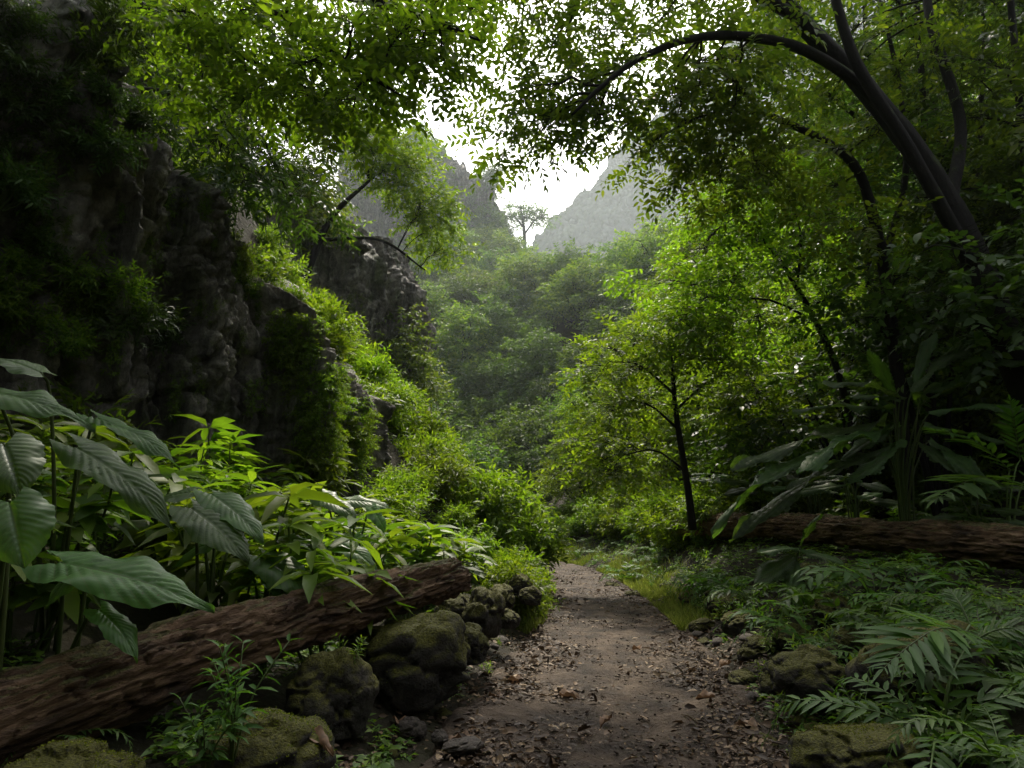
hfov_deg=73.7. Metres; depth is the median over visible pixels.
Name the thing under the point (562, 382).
tree
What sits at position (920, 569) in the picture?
fern
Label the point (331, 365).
creeper
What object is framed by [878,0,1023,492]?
tree
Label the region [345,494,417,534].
leafy plant
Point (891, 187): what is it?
tree
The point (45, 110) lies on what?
leafy tuft
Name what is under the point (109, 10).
leafy tuft
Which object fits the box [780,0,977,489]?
tree
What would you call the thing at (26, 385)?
creeper
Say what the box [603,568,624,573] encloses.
fern
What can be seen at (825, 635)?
seedling
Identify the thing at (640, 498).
shrub
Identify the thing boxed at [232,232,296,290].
shrub
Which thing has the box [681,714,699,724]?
twig
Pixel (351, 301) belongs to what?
creeper
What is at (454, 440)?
shrub
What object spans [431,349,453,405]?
tree
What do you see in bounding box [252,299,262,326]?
creeper
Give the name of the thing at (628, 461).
shrub
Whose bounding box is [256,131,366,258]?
tree
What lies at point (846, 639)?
rock
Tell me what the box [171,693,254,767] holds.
seedling
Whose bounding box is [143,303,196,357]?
leafy tuft
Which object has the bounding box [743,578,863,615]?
fern
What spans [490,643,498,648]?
stone
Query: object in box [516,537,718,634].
grass
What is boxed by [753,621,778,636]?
seedling
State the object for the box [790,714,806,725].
stone
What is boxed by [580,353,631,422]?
tree
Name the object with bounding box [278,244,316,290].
shrub
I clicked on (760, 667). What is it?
seedling
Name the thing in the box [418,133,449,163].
tree
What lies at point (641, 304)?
tree
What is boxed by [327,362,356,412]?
creeper
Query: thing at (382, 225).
cliff
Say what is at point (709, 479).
lobed leaf plant
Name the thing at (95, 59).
leafy tuft
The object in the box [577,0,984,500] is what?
tree
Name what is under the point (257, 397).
creeper
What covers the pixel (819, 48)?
tree
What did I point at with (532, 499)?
shrub
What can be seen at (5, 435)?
leafy plant
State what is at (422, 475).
shrub
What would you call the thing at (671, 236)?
tree
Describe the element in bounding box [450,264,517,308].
tree
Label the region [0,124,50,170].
leafy tuft
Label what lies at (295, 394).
creeper
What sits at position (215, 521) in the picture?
leaved plant
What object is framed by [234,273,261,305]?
leafy tuft
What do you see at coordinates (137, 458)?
leafy plant
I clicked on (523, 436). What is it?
tree
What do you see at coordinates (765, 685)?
rock
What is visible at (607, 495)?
shrub
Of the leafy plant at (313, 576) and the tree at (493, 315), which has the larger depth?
the tree at (493, 315)
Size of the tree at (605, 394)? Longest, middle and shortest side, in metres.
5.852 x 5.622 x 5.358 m
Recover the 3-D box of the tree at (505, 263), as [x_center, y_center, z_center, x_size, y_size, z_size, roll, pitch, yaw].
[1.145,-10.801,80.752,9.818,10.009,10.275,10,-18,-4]
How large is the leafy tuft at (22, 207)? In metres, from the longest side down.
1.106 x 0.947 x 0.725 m
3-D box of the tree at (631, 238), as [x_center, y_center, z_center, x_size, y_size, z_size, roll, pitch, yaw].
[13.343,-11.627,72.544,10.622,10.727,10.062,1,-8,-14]
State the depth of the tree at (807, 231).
26.59 m
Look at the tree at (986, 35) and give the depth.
34.31 m
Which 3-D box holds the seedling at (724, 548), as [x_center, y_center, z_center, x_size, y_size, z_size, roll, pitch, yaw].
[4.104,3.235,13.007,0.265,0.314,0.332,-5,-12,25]
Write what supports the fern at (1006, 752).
on the ground at (140, 618)
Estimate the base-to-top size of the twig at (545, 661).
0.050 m
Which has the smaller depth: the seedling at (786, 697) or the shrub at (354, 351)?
the seedling at (786, 697)
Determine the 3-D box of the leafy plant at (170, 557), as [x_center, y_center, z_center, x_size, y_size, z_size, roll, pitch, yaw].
[-2.197,1.482,5.213,1.777,1.437,1.357,-4,-12,18]
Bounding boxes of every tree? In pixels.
[67,0,528,183]
[96,0,363,264]
[106,0,486,163]
[155,0,236,69]
[208,46,270,151]
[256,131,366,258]
[256,165,293,223]
[270,65,486,288]
[323,209,376,235]
[372,302,455,410]
[394,233,420,249]
[400,118,434,146]
[401,231,463,282]
[406,156,437,188]
[408,254,446,286]
[415,275,465,348]
[417,271,468,331]
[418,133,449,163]
[424,220,494,280]
[427,0,1023,447]
[429,373,476,443]
[430,300,511,381]
[430,397,459,426]
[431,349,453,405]
[433,368,482,429]
[434,177,455,212]
[435,270,502,335]
[437,164,460,191]
[439,290,526,364]
[444,207,475,228]
[445,411,482,445]
[446,363,498,426]
[449,258,493,291]
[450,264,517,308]
[453,389,523,443]
[457,184,477,209]
[457,413,509,457]
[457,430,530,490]
[458,436,497,466]
[460,245,522,277]
[462,222,520,261]
[464,198,518,241]
[465,350,527,416]
[471,200,497,227]
[473,161,507,202]
[474,243,560,318]
[474,277,554,336]
[477,359,565,421]
[478,397,563,500]
[478,402,557,454]
[482,227,531,268]
[489,246,523,283]
[489,310,566,372]
[490,253,538,286]
[497,325,577,408]
[499,430,569,504]
[500,198,561,245]
[502,213,519,236]
[503,235,528,255]
[516,241,554,264]
[516,399,586,489]
[519,366,581,426]
[523,249,616,330]
[525,236,604,313]
[529,414,616,503]
[535,284,816,529]
[536,365,602,437]
[538,334,605,403]
[545,381,632,481]
[566,298,634,355]
[570,403,638,482]
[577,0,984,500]
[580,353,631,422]
[582,359,621,412]
[585,234,646,308]
[589,333,654,428]
[594,219,677,314]
[595,223,646,274]
[598,109,927,467]
[602,302,637,361]
[603,258,675,364]
[604,281,671,364]
[605,314,687,447]
[616,353,661,418]
[624,268,664,335]
[626,305,770,491]
[629,393,712,484]
[632,215,682,268]
[636,239,773,420]
[638,196,723,300]
[643,185,808,301]
[644,250,783,364]
[648,227,752,354]
[660,0,1023,480]
[667,275,962,515]
[669,298,888,494]
[688,113,812,222]
[706,303,814,425]
[716,187,850,296]
[732,285,983,517]
[740,249,820,310]
[744,274,814,325]
[757,143,857,258]
[763,287,877,431]
[767,210,829,291]
[771,149,1023,515]
[773,216,904,340]
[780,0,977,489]
[781,0,1017,489]
[783,28,986,163]
[790,120,896,261]
[793,238,1011,449]
[830,125,971,295]
[839,58,1023,467]
[861,7,997,132]
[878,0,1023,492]
[882,77,996,184]
[885,121,1023,400]
[889,0,1023,485]
[925,0,1023,98]
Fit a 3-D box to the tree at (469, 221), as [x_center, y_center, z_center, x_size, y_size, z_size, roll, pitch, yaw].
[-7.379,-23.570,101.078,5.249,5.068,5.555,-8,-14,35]
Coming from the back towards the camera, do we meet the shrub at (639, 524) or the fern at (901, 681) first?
the shrub at (639, 524)
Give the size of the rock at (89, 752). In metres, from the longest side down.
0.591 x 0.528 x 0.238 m
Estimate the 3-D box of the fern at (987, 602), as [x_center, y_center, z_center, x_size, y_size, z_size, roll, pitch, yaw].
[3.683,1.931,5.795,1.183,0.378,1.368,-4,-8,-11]
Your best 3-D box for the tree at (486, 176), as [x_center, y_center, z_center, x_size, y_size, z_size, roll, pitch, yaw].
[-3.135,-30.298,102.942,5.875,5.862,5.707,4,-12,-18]
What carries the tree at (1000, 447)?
on the ground at (140, 618)
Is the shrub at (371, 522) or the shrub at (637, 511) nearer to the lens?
the shrub at (371, 522)
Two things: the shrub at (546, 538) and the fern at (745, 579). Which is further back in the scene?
the shrub at (546, 538)
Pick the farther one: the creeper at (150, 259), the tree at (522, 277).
the tree at (522, 277)
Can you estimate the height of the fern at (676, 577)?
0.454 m
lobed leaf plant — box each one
[689,473,771,487]
[710,332,1023,560]
[720,469,813,508]
[754,512,844,604]
[762,474,881,513]
[800,473,915,517]
[912,485,1023,565]
[918,395,1023,523]
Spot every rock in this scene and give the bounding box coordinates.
[3,736,145,767]
[190,706,336,767]
[285,647,378,740]
[343,609,470,714]
[395,716,426,741]
[431,729,448,745]
[433,593,469,615]
[441,736,484,756]
[461,586,505,637]
[464,622,489,665]
[489,583,514,609]
[501,608,520,628]
[504,574,531,596]
[518,586,541,605]
[604,581,619,586]
[624,591,640,596]
[678,590,701,605]
[688,618,714,632]
[703,589,719,602]
[704,593,740,616]
[720,608,756,636]
[727,668,757,684]
[737,635,772,662]
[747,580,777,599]
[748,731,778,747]
[757,665,776,694]
[766,644,849,703]
[772,623,810,650]
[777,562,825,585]
[786,721,932,767]
[811,592,860,628]
[822,626,868,664]
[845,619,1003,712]
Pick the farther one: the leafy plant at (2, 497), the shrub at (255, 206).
the shrub at (255, 206)
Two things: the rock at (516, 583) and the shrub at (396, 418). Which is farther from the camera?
the shrub at (396, 418)
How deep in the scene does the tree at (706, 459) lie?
16.76 m
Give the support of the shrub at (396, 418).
on the ground at (140, 618)
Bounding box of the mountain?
[527,7,774,268]
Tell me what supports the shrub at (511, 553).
on the ground at (140, 618)
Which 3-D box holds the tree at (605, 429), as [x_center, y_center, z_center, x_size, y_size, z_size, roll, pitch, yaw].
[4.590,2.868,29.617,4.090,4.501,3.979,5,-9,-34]
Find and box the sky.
[214,0,757,247]
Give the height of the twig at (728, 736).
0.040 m
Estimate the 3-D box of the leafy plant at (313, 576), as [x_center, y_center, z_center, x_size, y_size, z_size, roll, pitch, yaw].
[-1.366,1.646,5.263,1.322,1.371,1.721,-6,-13,29]
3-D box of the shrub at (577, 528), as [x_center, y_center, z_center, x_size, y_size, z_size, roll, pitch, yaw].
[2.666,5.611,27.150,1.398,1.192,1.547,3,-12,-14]
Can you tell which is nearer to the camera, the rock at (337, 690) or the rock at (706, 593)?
the rock at (337, 690)
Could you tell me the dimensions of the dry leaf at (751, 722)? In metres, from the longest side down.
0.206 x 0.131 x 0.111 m
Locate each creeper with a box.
[17,379,36,391]
[18,189,41,223]
[25,147,56,206]
[56,212,76,244]
[136,234,171,285]
[169,371,209,406]
[171,298,185,322]
[194,186,212,218]
[210,297,227,316]
[230,228,250,280]
[230,251,267,299]
[231,253,241,294]
[233,249,257,300]
[234,241,262,294]
[234,326,249,357]
[242,374,272,418]
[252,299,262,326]
[260,308,297,385]
[262,318,300,371]
[264,343,300,405]
[265,342,278,378]
[269,309,293,357]
[277,315,309,369]
[278,322,296,364]
[279,346,300,394]
[280,310,328,376]
[280,333,310,386]
[281,369,312,430]
[285,394,337,458]
[290,413,338,477]
[291,372,314,416]
[295,342,324,399]
[296,393,347,472]
[298,392,340,459]
[299,416,358,488]
[300,315,330,372]
[302,392,340,445]
[303,373,346,448]
[309,361,343,405]
[310,369,334,407]
[318,365,352,420]
[326,447,351,494]
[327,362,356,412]
[337,375,356,423]
[337,394,367,454]
[339,412,374,472]
[339,423,366,481]
[339,446,359,489]
[344,292,366,317]
[344,429,379,493]
[346,455,365,495]
[347,456,368,494]
[349,436,365,474]
[357,392,377,432]
[362,408,382,463]
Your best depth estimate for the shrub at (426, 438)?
16.78 m
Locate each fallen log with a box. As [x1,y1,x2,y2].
[0,557,472,767]
[665,511,1023,570]
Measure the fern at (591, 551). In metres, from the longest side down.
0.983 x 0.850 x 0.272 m
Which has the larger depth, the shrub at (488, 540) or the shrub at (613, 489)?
the shrub at (613, 489)
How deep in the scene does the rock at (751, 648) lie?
6.87 m
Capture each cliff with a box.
[0,0,395,515]
[223,150,436,418]
[336,124,505,268]
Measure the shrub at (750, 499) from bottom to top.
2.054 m
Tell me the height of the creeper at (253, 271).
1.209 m
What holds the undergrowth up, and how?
on the ground at (140, 618)
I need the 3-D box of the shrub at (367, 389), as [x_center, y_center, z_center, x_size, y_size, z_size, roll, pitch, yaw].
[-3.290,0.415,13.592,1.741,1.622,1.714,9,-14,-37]
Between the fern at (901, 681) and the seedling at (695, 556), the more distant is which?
the seedling at (695, 556)
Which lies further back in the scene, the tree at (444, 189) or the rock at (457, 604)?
the tree at (444, 189)
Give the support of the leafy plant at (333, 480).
on the ground at (140, 618)
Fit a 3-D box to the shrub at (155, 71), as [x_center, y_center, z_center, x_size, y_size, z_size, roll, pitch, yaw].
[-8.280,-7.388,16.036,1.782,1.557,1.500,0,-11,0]
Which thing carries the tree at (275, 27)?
on the ground at (140, 618)
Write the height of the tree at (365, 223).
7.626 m
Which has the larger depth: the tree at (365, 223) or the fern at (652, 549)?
the tree at (365, 223)
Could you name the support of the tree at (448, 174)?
on the cliff at (382, 225)
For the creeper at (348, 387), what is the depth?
11.95 m
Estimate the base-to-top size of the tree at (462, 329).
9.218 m
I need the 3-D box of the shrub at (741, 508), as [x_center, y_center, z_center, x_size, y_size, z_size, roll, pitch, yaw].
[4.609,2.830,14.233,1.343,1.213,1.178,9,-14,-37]
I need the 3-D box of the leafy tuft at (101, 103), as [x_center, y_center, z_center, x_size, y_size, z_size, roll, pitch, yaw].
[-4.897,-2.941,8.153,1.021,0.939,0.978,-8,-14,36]
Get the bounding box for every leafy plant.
[0,410,116,498]
[0,413,82,495]
[0,440,48,499]
[0,461,169,606]
[0,496,124,659]
[45,454,144,540]
[62,430,205,559]
[89,430,207,491]
[100,464,237,571]
[101,443,240,519]
[118,482,348,614]
[127,436,185,477]
[132,522,274,601]
[168,414,279,493]
[194,443,269,491]
[200,470,282,524]
[219,508,417,663]
[244,481,357,555]
[245,483,324,521]
[246,537,348,596]
[256,463,326,521]
[259,448,363,521]
[302,509,376,557]
[306,499,371,553]
[313,528,427,578]
[325,330,357,362]
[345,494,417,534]
[347,521,459,620]
[360,515,410,569]
[371,387,406,424]
[392,525,484,610]
[408,530,498,593]
[425,530,481,560]
[436,541,489,580]
[822,498,868,517]
[882,505,922,520]
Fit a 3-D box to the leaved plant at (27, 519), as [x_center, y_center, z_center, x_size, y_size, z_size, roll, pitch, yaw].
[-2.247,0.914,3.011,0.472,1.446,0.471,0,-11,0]
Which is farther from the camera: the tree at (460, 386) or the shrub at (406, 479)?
the tree at (460, 386)
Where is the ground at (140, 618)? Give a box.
[2,0,1023,767]
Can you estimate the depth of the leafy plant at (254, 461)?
9.56 m
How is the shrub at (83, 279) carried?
attached to the cliff at (194, 265)
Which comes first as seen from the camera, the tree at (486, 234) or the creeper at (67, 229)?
the creeper at (67, 229)
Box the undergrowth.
[2,430,1023,767]
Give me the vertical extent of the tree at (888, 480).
5.971 m
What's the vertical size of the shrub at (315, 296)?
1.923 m
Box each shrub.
[0,234,46,280]
[0,250,51,303]
[0,277,75,333]
[0,283,29,320]
[0,378,173,501]
[29,306,101,360]
[34,247,110,299]
[42,262,103,318]
[61,288,113,336]
[68,308,112,357]
[80,252,162,318]
[80,268,138,323]
[134,36,180,84]
[162,132,196,167]
[179,138,248,195]
[198,127,227,147]
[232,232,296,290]
[239,187,274,218]
[253,221,290,260]
[267,227,294,276]
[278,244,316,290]
[283,274,337,319]
[285,277,340,323]
[307,291,365,358]
[332,322,382,368]
[334,354,358,376]
[338,506,401,532]
[343,344,411,398]
[351,322,382,364]
[353,479,426,532]
[356,371,395,438]
[363,370,425,431]
[369,462,439,523]
[372,452,447,512]
[373,377,430,440]
[376,532,415,565]
[390,424,467,470]
[394,388,455,445]
[397,379,422,408]
[398,441,479,505]
[408,425,458,457]
[426,498,484,536]
[437,456,556,541]
[443,428,461,458]
[447,462,488,503]
[447,517,504,566]
[452,435,479,463]
[464,546,555,626]
[472,490,576,576]
[479,539,557,599]
[483,496,574,581]
[485,554,565,619]
[490,473,556,526]
[495,545,539,571]
[546,498,570,527]
[557,493,587,519]
[560,511,582,536]
[564,512,587,537]
[569,487,604,526]
[573,493,612,542]
[593,488,627,503]
[596,499,629,542]
[603,486,635,510]
[605,478,643,499]
[610,480,627,490]
[612,505,638,538]
[615,445,646,478]
[618,490,653,543]
[624,480,664,507]
[627,469,674,496]
[630,504,663,542]
[631,431,663,457]
[631,486,665,515]
[636,481,700,554]
[637,473,691,538]
[642,460,678,486]
[651,475,698,492]
[651,480,693,499]
[658,472,718,500]
[667,471,759,541]
[674,471,732,536]
[687,448,730,475]
[697,468,754,505]
[699,491,753,539]
[704,452,810,513]
[721,462,763,475]
[754,470,834,513]
[794,474,845,513]
[816,483,885,518]
[882,454,1023,519]
[914,439,1023,495]
[920,403,1022,465]
[962,396,1023,462]
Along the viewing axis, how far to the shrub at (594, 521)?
24.85 m
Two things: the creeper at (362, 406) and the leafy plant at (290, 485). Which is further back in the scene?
the creeper at (362, 406)
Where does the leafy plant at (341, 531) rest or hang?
on the ground at (140, 618)
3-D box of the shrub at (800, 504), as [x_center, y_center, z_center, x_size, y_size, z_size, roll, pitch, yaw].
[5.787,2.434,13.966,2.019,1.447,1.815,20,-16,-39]
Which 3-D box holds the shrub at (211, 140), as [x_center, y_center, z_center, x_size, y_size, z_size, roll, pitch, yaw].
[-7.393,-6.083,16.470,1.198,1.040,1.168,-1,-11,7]
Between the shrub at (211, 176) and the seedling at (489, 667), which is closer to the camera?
the seedling at (489, 667)
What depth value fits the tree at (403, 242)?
98.29 m
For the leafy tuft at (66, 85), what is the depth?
7.79 m
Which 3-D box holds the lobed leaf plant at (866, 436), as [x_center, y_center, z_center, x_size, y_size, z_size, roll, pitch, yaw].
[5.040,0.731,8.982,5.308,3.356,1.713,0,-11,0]
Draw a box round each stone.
[389,749,398,758]
[435,707,451,719]
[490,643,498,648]
[497,636,508,643]
[692,631,703,636]
[697,637,709,644]
[711,637,724,646]
[739,633,751,641]
[745,691,759,702]
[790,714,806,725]
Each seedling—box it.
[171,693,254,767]
[196,633,300,766]
[334,633,366,663]
[479,660,490,672]
[644,572,657,583]
[650,567,665,579]
[663,581,675,597]
[676,566,689,584]
[678,585,706,603]
[686,542,698,558]
[691,549,711,567]
[693,550,709,570]
[699,538,710,548]
[705,560,715,570]
[712,594,735,619]
[720,546,734,557]
[729,580,748,606]
[734,597,772,627]
[750,659,765,674]
[751,599,778,630]
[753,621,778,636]
[757,626,779,656]
[768,590,790,612]
[777,691,815,720]
[777,694,789,702]
[783,627,840,650]
[803,608,843,647]
[814,553,842,591]
[822,651,853,710]
[822,675,878,723]
[888,670,934,712]
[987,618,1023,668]
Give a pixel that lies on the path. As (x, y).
(515, 710)
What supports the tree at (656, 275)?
on the ground at (140, 618)
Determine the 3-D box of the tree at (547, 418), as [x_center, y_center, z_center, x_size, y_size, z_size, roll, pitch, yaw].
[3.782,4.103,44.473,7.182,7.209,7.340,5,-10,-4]
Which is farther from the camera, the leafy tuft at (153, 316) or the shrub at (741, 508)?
the shrub at (741, 508)
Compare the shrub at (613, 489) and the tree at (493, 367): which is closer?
the shrub at (613, 489)
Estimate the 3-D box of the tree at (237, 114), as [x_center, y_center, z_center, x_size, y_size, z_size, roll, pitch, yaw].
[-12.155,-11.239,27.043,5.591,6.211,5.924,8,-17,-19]
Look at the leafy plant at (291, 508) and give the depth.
7.18 m
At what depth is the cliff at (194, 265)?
9.52 m
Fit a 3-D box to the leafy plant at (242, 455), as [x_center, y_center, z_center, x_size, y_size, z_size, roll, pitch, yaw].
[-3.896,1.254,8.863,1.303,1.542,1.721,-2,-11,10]
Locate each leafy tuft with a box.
[0,0,45,35]
[0,0,64,53]
[0,26,67,103]
[0,64,86,132]
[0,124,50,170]
[0,142,72,224]
[0,194,64,238]
[26,108,91,174]
[42,0,137,95]
[53,73,95,104]
[57,109,150,177]
[66,85,152,172]
[73,281,189,348]
[78,63,138,119]
[79,0,159,70]
[120,88,194,151]
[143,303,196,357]
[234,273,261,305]
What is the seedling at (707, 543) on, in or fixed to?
on the ground at (140, 618)
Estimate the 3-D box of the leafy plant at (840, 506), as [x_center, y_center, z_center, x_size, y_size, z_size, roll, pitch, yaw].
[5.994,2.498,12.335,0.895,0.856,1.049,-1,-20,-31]
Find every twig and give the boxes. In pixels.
[530,658,558,666]
[659,670,690,679]
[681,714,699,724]
[710,735,735,739]
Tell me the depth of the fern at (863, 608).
6.38 m
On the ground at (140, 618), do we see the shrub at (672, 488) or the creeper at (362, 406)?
the shrub at (672, 488)
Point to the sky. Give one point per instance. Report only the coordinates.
(561, 195)
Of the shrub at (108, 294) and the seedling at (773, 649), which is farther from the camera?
the shrub at (108, 294)
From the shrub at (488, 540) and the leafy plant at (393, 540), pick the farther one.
the shrub at (488, 540)
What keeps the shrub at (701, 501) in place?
on the ground at (140, 618)
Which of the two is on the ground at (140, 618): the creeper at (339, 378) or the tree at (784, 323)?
the tree at (784, 323)
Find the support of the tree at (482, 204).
on the cliff at (382, 225)
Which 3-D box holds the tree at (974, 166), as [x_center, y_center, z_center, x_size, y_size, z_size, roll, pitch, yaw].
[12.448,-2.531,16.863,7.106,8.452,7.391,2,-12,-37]
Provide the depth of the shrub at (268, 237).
15.25 m
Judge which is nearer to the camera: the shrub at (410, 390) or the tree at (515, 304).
the shrub at (410, 390)
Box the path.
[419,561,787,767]
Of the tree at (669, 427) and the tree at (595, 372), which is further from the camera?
the tree at (595, 372)
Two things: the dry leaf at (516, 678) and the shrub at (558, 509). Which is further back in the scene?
the shrub at (558, 509)
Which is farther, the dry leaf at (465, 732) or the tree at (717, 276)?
the tree at (717, 276)
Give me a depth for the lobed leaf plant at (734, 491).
14.00 m
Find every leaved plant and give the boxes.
[0,358,179,651]
[0,432,55,670]
[22,549,214,663]
[164,486,263,610]
[219,534,328,676]
[309,488,389,575]
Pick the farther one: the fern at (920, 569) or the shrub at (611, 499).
the shrub at (611, 499)
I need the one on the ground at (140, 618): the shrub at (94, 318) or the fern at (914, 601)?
the fern at (914, 601)
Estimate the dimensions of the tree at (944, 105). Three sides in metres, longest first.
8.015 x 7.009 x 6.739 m
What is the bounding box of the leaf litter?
[171,555,1023,767]
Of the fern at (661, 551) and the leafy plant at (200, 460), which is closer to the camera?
the leafy plant at (200, 460)
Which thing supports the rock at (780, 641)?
on the ground at (140, 618)
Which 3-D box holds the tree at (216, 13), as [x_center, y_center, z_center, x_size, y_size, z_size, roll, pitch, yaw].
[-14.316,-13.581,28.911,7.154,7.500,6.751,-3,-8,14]
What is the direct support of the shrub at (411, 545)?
on the ground at (140, 618)
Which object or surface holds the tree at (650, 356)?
on the ground at (140, 618)
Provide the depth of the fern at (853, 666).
4.49 m
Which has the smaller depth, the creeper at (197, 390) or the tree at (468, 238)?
the creeper at (197, 390)
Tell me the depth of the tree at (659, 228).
66.54 m
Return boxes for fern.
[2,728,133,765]
[562,546,590,558]
[577,535,597,546]
[579,547,602,557]
[581,555,600,563]
[600,562,644,582]
[601,535,619,544]
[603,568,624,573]
[612,552,650,561]
[621,534,641,543]
[625,560,647,571]
[630,542,660,557]
[635,554,674,569]
[650,548,670,559]
[657,567,738,599]
[670,568,729,595]
[678,575,751,604]
[682,575,748,605]
[701,585,784,617]
[713,600,823,647]
[724,578,778,596]
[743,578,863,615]
[761,637,1023,767]
[774,572,843,589]
[775,593,908,637]
[778,558,938,619]
[780,696,854,727]
[812,617,898,657]
[821,608,927,647]
[847,570,981,617]
[850,587,1023,732]
[854,618,945,640]
[854,635,1023,713]
[870,553,1004,591]
[876,588,1023,626]
[882,704,1023,767]
[885,506,929,520]
[885,621,1023,746]
[892,614,1023,667]
[899,600,1023,666]
[902,657,1023,708]
[915,511,968,519]
[958,748,1023,767]
[993,617,1023,639]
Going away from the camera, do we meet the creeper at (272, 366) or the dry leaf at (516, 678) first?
the dry leaf at (516, 678)
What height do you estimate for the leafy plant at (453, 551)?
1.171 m
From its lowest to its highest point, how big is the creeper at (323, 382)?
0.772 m
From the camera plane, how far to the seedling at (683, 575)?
13.01 m
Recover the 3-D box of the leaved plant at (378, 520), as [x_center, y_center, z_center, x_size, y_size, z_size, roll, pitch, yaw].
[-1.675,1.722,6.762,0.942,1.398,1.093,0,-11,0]
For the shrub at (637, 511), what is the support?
on the ground at (140, 618)
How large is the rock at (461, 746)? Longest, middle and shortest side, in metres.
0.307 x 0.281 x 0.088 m
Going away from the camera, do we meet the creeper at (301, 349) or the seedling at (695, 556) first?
the creeper at (301, 349)
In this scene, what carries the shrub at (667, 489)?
on the ground at (140, 618)
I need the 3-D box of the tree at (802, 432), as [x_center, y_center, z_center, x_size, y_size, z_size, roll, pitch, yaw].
[6.672,0.506,14.436,6.538,5.697,3.506,3,-12,-16]
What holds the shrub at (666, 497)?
on the ground at (140, 618)
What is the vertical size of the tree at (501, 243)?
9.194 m
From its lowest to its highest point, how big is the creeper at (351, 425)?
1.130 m
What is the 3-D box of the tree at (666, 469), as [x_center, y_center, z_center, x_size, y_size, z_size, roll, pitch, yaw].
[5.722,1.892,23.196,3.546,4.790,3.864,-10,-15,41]
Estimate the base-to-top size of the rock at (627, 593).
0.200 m
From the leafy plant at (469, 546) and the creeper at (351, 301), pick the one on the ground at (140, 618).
the leafy plant at (469, 546)
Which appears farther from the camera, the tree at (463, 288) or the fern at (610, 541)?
the tree at (463, 288)
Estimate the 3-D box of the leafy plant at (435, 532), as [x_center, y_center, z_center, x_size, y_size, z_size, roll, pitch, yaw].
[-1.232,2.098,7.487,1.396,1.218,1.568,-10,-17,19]
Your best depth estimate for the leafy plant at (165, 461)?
8.83 m
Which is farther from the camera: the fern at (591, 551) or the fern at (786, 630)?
the fern at (591, 551)
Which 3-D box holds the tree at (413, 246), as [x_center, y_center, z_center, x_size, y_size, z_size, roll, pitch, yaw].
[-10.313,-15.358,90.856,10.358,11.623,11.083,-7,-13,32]
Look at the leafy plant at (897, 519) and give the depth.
12.38 m
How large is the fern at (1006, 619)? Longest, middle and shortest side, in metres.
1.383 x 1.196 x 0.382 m
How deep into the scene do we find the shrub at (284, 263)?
17.87 m
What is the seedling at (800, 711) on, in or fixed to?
on the ground at (140, 618)
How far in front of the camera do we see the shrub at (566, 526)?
28.04 m
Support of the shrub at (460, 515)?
on the ground at (140, 618)
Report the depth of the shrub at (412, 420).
16.91 m
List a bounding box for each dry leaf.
[309,725,333,757]
[393,715,405,723]
[449,729,468,738]
[488,691,502,698]
[497,675,520,684]
[559,688,578,698]
[599,714,611,727]
[632,644,641,649]
[696,689,714,698]
[718,659,730,669]
[734,717,756,726]
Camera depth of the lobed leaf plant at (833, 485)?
10.70 m
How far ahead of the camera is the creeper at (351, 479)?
11.70 m
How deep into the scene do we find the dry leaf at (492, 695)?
5.66 m
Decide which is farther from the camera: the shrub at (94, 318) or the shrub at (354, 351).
the shrub at (354, 351)
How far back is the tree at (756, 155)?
36.00 m
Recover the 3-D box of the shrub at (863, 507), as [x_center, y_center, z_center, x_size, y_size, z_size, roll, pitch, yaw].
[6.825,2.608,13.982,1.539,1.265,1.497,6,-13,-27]
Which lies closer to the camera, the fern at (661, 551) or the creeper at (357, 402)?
the creeper at (357, 402)
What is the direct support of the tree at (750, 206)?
on the ground at (140, 618)
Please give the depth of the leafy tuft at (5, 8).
7.46 m
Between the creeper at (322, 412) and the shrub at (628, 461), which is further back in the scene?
the shrub at (628, 461)
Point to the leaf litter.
(746, 760)
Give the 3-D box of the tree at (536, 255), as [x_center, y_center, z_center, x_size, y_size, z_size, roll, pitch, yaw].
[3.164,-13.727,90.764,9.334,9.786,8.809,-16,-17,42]
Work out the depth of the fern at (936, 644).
3.98 m
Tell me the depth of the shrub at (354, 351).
17.57 m
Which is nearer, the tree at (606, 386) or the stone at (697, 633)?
the stone at (697, 633)
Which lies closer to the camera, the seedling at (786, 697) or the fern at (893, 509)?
the seedling at (786, 697)
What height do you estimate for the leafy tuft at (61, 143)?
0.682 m
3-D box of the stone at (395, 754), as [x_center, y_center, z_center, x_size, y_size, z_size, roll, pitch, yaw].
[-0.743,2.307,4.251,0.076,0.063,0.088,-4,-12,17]
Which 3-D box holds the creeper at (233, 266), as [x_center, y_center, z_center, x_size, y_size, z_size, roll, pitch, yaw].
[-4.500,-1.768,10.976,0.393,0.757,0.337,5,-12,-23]
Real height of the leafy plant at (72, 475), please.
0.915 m
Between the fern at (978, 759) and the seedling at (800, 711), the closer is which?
the fern at (978, 759)
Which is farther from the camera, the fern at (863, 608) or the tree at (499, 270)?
the tree at (499, 270)
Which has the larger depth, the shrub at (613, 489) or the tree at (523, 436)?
the tree at (523, 436)
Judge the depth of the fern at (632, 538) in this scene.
21.07 m
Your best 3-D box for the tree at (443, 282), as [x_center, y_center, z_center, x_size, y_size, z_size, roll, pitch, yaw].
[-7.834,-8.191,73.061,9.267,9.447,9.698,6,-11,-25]
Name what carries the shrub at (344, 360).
on the ground at (140, 618)
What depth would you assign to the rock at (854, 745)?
3.47 m
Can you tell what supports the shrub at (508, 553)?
on the ground at (140, 618)
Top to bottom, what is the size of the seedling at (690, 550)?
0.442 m

